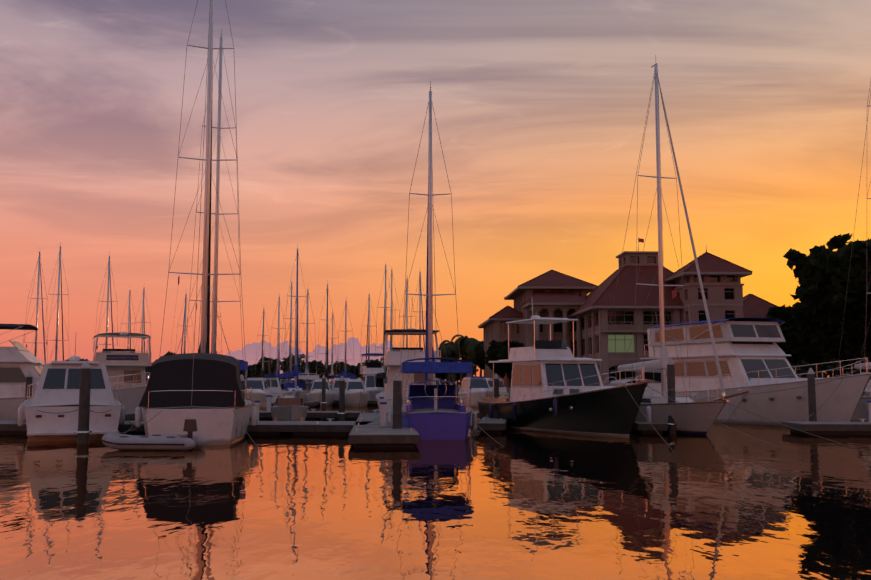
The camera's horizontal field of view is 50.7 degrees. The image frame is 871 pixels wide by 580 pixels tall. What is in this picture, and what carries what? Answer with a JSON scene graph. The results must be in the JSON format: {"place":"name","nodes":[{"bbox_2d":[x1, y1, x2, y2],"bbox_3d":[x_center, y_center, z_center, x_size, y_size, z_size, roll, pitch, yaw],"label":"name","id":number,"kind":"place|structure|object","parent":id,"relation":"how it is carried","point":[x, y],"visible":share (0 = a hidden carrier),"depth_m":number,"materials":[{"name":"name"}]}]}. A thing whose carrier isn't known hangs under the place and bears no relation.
{"place":"outdoors","nodes":[
{"label":"outdoors","id":0,"kind":"place"},
{"bbox_2d":[226,337,459,380],"bbox_3d":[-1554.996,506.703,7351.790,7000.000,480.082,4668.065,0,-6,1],"label":"clouds","id":1,"kind":"structure","parent":0,"point":[248,353],"depth_m":9548.77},
{"bbox_2d":[0,381,870,579],"bbox_3d":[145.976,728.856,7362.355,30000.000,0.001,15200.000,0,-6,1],"label":"water","id":2,"kind":"structure","parent":0,"point":[718,501],"depth_m":16.60,"materials":[{"name":"orange liquid"}]},
{"bbox_2d":[22,251,47,362],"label":"sloop","id":3,"kind":"object","parent":2,"relation":"on","point":[38,298],"visible":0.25,"depth_m":98.13,"materials":[{"name":"grey metal"}]},
{"bbox_2d":[41,242,68,364],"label":"sloop","id":4,"kind":"object","parent":2,"relation":"on","point":[57,320],"visible":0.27,"depth_m":101.72,"materials":[{"name":"grey metal"}]},
{"bbox_2d":[17,339,124,440],"bbox_3d":[-15.941,4.400,40.313,4.138,4.814,11.364,2,-6,-23],"label":"cruiser","id":5,"kind":"object","parent":2,"relation":"on","point":[57,388],"visible":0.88,"depth_m":36.20,"materials":[{"name":"white plastic"}]},
{"bbox_2d":[0,324,149,419],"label":"motor yacht","id":6,"kind":"object","parent":2,"relation":"on","point":[19,361],"visible":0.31,"depth_m":49.51,"materials":[{"name":"white plastic"}]},
{"bbox_2d":[93,252,117,354],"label":"sloop","id":7,"kind":"object","parent":2,"relation":"on","point":[107,306],"visible":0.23,"depth_m":97.94,"materials":[{"name":"grey metal"}]},
{"bbox_2d":[93,308,151,407],"bbox_3d":[-21.733,5.344,62.880,4.657,7.367,13.725,2,-6,-22],"label":"flybridge boat","id":8,"kind":"object","parent":2,"relation":"on","point":[117,362],"visible":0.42,"depth_m":58.87,"materials":[{"name":"white plastic"}]},
{"bbox_2d":[119,290,136,348],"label":"sloop","id":9,"kind":"object","parent":2,"relation":"on","point":[129,321],"visible":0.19,"depth_m":113.71,"materials":[{"name":"grey metal"}]},
{"bbox_2d":[133,288,150,383],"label":"sloop","id":10,"kind":"object","parent":2,"relation":"on","point":[143,325],"visible":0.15,"depth_m":104.94,"materials":[{"name":"grey metal"}]},
{"bbox_2d":[101,419,205,449],"bbox_3d":[-9.604,4.928,31.086,3.450,1.110,1.530,-1,-6,5],"label":"tender","id":11,"kind":"object","parent":2,"relation":"on","point":[189,441],"visible":0.98,"depth_m":30.45,"materials":[{"name":"rubber"}]},
{"bbox_2d":[175,293,193,353],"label":"sloop","id":12,"kind":"object","parent":2,"relation":"on","point":[184,321],"visible":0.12,"depth_m":107.14,"materials":[{"name":"grey metal"}]},
{"bbox_2d":[135,0,257,444],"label":"sloop","id":13,"kind":"object","parent":2,"relation":"on","point":[202,377],"visible":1,"depth_m":34.23,"materials":[{"name":"white wood"}]},
{"bbox_2d":[183,29,247,408],"bbox_3d":[-12.214,-3.777,51.375,3.998,23.262,13.000,1,-6,-13],"label":"sloop","id":14,"kind":"object","parent":2,"relation":"on","point":[215,286],"visible":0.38,"depth_m":52.34,"materials":[{"name":"grey metal"}]},
{"bbox_2d":[209,278,221,352],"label":"sloop","id":15,"kind":"object","parent":2,"relation":"on","point":[211,321],"visible":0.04,"depth_m":100.86,"materials":[{"name":"grey metal"}]},
{"bbox_2d":[245,378,271,407],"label":"cruiser","id":16,"kind":"object","parent":2,"relation":"on","point":[259,388],"visible":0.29,"depth_m":80.86,"materials":[{"name":"white plastic"}]},
{"bbox_2d":[255,308,270,377],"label":"sloop","id":17,"kind":"object","parent":2,"relation":"on","point":[262,361],"visible":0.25,"depth_m":127.31,"materials":[{"name":"grey metal"}]},
{"bbox_2d":[260,377,285,405],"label":"cruiser","id":18,"kind":"object","parent":2,"relation":"on","point":[275,390],"visible":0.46,"depth_m":85.52,"materials":[{"name":"white plastic"}]},
{"bbox_2d":[265,297,287,389],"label":"sloop","id":19,"kind":"object","parent":2,"relation":"on","point":[277,373],"visible":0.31,"depth_m":104.20,"materials":[{"name":"grey metal"}]},
{"bbox_2d":[270,395,308,420],"bbox_3d":[-8.202,6.931,51.562,2.178,1.986,5.979,1,-6,-11],"label":"runabout","id":20,"kind":"object","parent":2,"relation":"on","point":[288,408],"visible":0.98,"depth_m":50.17,"materials":[{"name":"white plastic"}]},
{"bbox_2d":[280,282,303,383],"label":"sloop","id":21,"kind":"object","parent":2,"relation":"on","point":[290,353],"visible":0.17,"depth_m":108.62,"materials":[{"name":"grey metal"}]},
{"bbox_2d":[280,248,309,399],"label":"sloop","id":22,"kind":"object","parent":2,"relation":"on","point":[297,386],"visible":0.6,"depth_m":95.17,"materials":[{"name":"grey metal"}]},
{"bbox_2d":[297,289,318,395],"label":"sloop","id":23,"kind":"object","parent":2,"relation":"on","point":[307,376],"visible":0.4,"depth_m":100.14,"materials":[{"name":"grey metal"}]},
{"bbox_2d":[306,379,334,405],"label":"cruiser","id":24,"kind":"object","parent":2,"relation":"on","point":[315,394],"visible":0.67,"depth_m":85.02,"materials":[{"name":"white plastic"}]},
{"bbox_2d":[316,280,336,383],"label":"sloop","id":25,"kind":"object","parent":2,"relation":"on","point":[327,375],"visible":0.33,"depth_m":111.09,"materials":[{"name":"grey metal"}]},
{"bbox_2d":[325,312,339,381],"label":"sloop","id":26,"kind":"object","parent":2,"relation":"on","point":[332,338],"visible":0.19,"depth_m":128.78,"materials":[{"name":"grey metal"}]},
{"bbox_2d":[331,378,349,399],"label":"cruiser","id":27,"kind":"object","parent":2,"relation":"on","point":[335,385],"visible":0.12,"depth_m":88.56,"materials":[{"name":"white plastic"}]},
{"bbox_2d":[335,301,355,378],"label":"sloop","id":28,"kind":"object","parent":2,"relation":"on","point":[346,375],"visible":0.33,"depth_m":104.04,"materials":[{"name":"grey metal"}]},
{"bbox_2d":[345,379,369,405],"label":"cruiser","id":29,"kind":"object","parent":2,"relation":"on","point":[356,393],"visible":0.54,"depth_m":84.47,"materials":[{"name":"white plastic"}]},
{"bbox_2d":[359,293,377,378],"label":"sloop","id":30,"kind":"object","parent":2,"relation":"on","point":[368,329],"visible":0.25,"depth_m":113.02,"materials":[{"name":"grey metal"}]},
{"bbox_2d":[360,353,385,399],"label":"motor yacht","id":31,"kind":"object","parent":2,"relation":"on","point":[373,385],"visible":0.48,"depth_m":95.65,"materials":[{"name":"white plastic"}]},
{"bbox_2d":[375,265,394,380],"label":"sloop","id":32,"kind":"object","parent":2,"relation":"on","point":[378,375],"visible":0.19,"depth_m":100.58,"materials":[{"name":"grey metal"}]},
{"bbox_2d":[381,269,400,365],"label":"sloop","id":33,"kind":"object","parent":2,"relation":"on","point":[391,316],"visible":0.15,"depth_m":108.64,"materials":[{"name":"grey metal"}]},
{"bbox_2d":[397,279,416,347],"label":"sloop","id":34,"kind":"object","parent":2,"relation":"on","point":[406,307],"visible":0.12,"depth_m":100.64,"materials":[{"name":"grey metal"}]},
{"bbox_2d":[376,305,440,412],"bbox_3d":[-1.834,4.919,59.135,3.997,7.476,12.800,1,-6,-6],"label":"motorboat","id":35,"kind":"object","parent":2,"relation":"on","point":[394,358],"visible":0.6,"depth_m":55.20,"materials":[{"name":"white plastic"}]},
{"bbox_2d":[410,272,425,349],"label":"sloop","id":36,"kind":"object","parent":2,"relation":"on","point":[420,296],"visible":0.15,"depth_m":102.61,"materials":[{"name":"grey metal"}]},
{"bbox_2d":[389,81,476,439],"bbox_3d":[-0.194,-1.573,42.092,3.832,17.052,10.905,0,-6,-3],"label":"sailboat","id":37,"kind":"object","parent":2,"relation":"on","point":[435,412],"visible":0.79,"depth_m":39.13,"materials":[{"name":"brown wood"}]},
{"bbox_2d":[0,358,870,446],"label":"dock pilings","id":38,"kind":"object","parent":2,"relation":"on","point":[365,429],"visible":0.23,"depth_m":39.50,"materials":[{"name":"wood"}]},
{"bbox_2d":[37,372,863,455],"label":"moorings","id":39,"kind":"object","parent":2,"relation":"on","point":[625,386],"visible":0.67,"depth_m":35.16,"materials":[{"name":"fabric"}]},
{"bbox_2d":[457,376,492,406],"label":"cruiser","id":40,"kind":"object","parent":2,"relation":"on","point":[480,388],"visible":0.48,"depth_m":82.99,"materials":[{"name":"white plastic"}]},
{"bbox_2d":[486,378,508,396],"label":"cruiser","id":41,"kind":"object","parent":2,"relation":"on","point":[503,392],"visible":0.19,"depth_m":95.14,"materials":[{"name":"white plastic"}]},
{"bbox_2d":[477,303,651,437],"bbox_3d":[5.901,3.509,42.653,4.755,7.046,15.160,2,-6,-18],"label":"motor yacht","id":42,"kind":"object","parent":2,"relation":"in","point":[557,387],"visible":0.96,"depth_m":41.29,"materials":[{"name":"black plastic"}]},
{"bbox_2d":[600,55,749,434],"bbox_3d":[10.445,-2.086,43.347,4.031,18.318,13.013,2,-6,-18],"label":"sailboat","id":43,"kind":"object","parent":2,"relation":"on","point":[656,407],"visible":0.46,"depth_m":42.17,"materials":[{"name":"white wood"}]},
{"bbox_2d":[640,305,870,425],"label":"motor yacht","id":44,"kind":"object","parent":2,"relation":"on","point":[751,354],"visible":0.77,"depth_m":50.03,"materials":[{"name":"white plastic"}]},
{"bbox_2d":[836,81,870,421],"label":"sloop","id":45,"kind":"object","parent":2,"relation":"in","point":[861,411],"visible":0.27,"depth_m":49.78,"materials":[{"name":"grey metal"}]},
{"bbox_2d":[0,0,870,377],"label":"sky","id":46,"kind":"structure","parent":0,"point":[540,107],"materials":[{"name":"orange"}]},
{"bbox_2d":[450,382,509,396],"bbox_3d":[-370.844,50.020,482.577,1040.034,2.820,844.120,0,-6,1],"label":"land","id":47,"kind":"structure","parent":0,"point":[459,386],"depth_m":153.17,"materials":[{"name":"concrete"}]},
{"bbox_2d":[42,334,524,387],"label":"trees","id":48,"kind":"object","parent":47,"relation":"on","point":[472,350],"visible":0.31,"depth_m":173.80,"materials":[{"name":"green plant"}]},
{"bbox_2d":[478,237,804,389],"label":"clubhouse","id":49,"kind":"structure","parent":47,"relation":"on","point":[552,294],"depth_m":112.09,"materials":[{"name":"paint"}]},
{"bbox_2d":[764,233,870,378],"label":"trees","id":50,"kind":"object","parent":47,"relation":"on","point":[812,330],"visible":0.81,"depth_m":69.05,"materials":[{"name":"green plant"}]}
]}

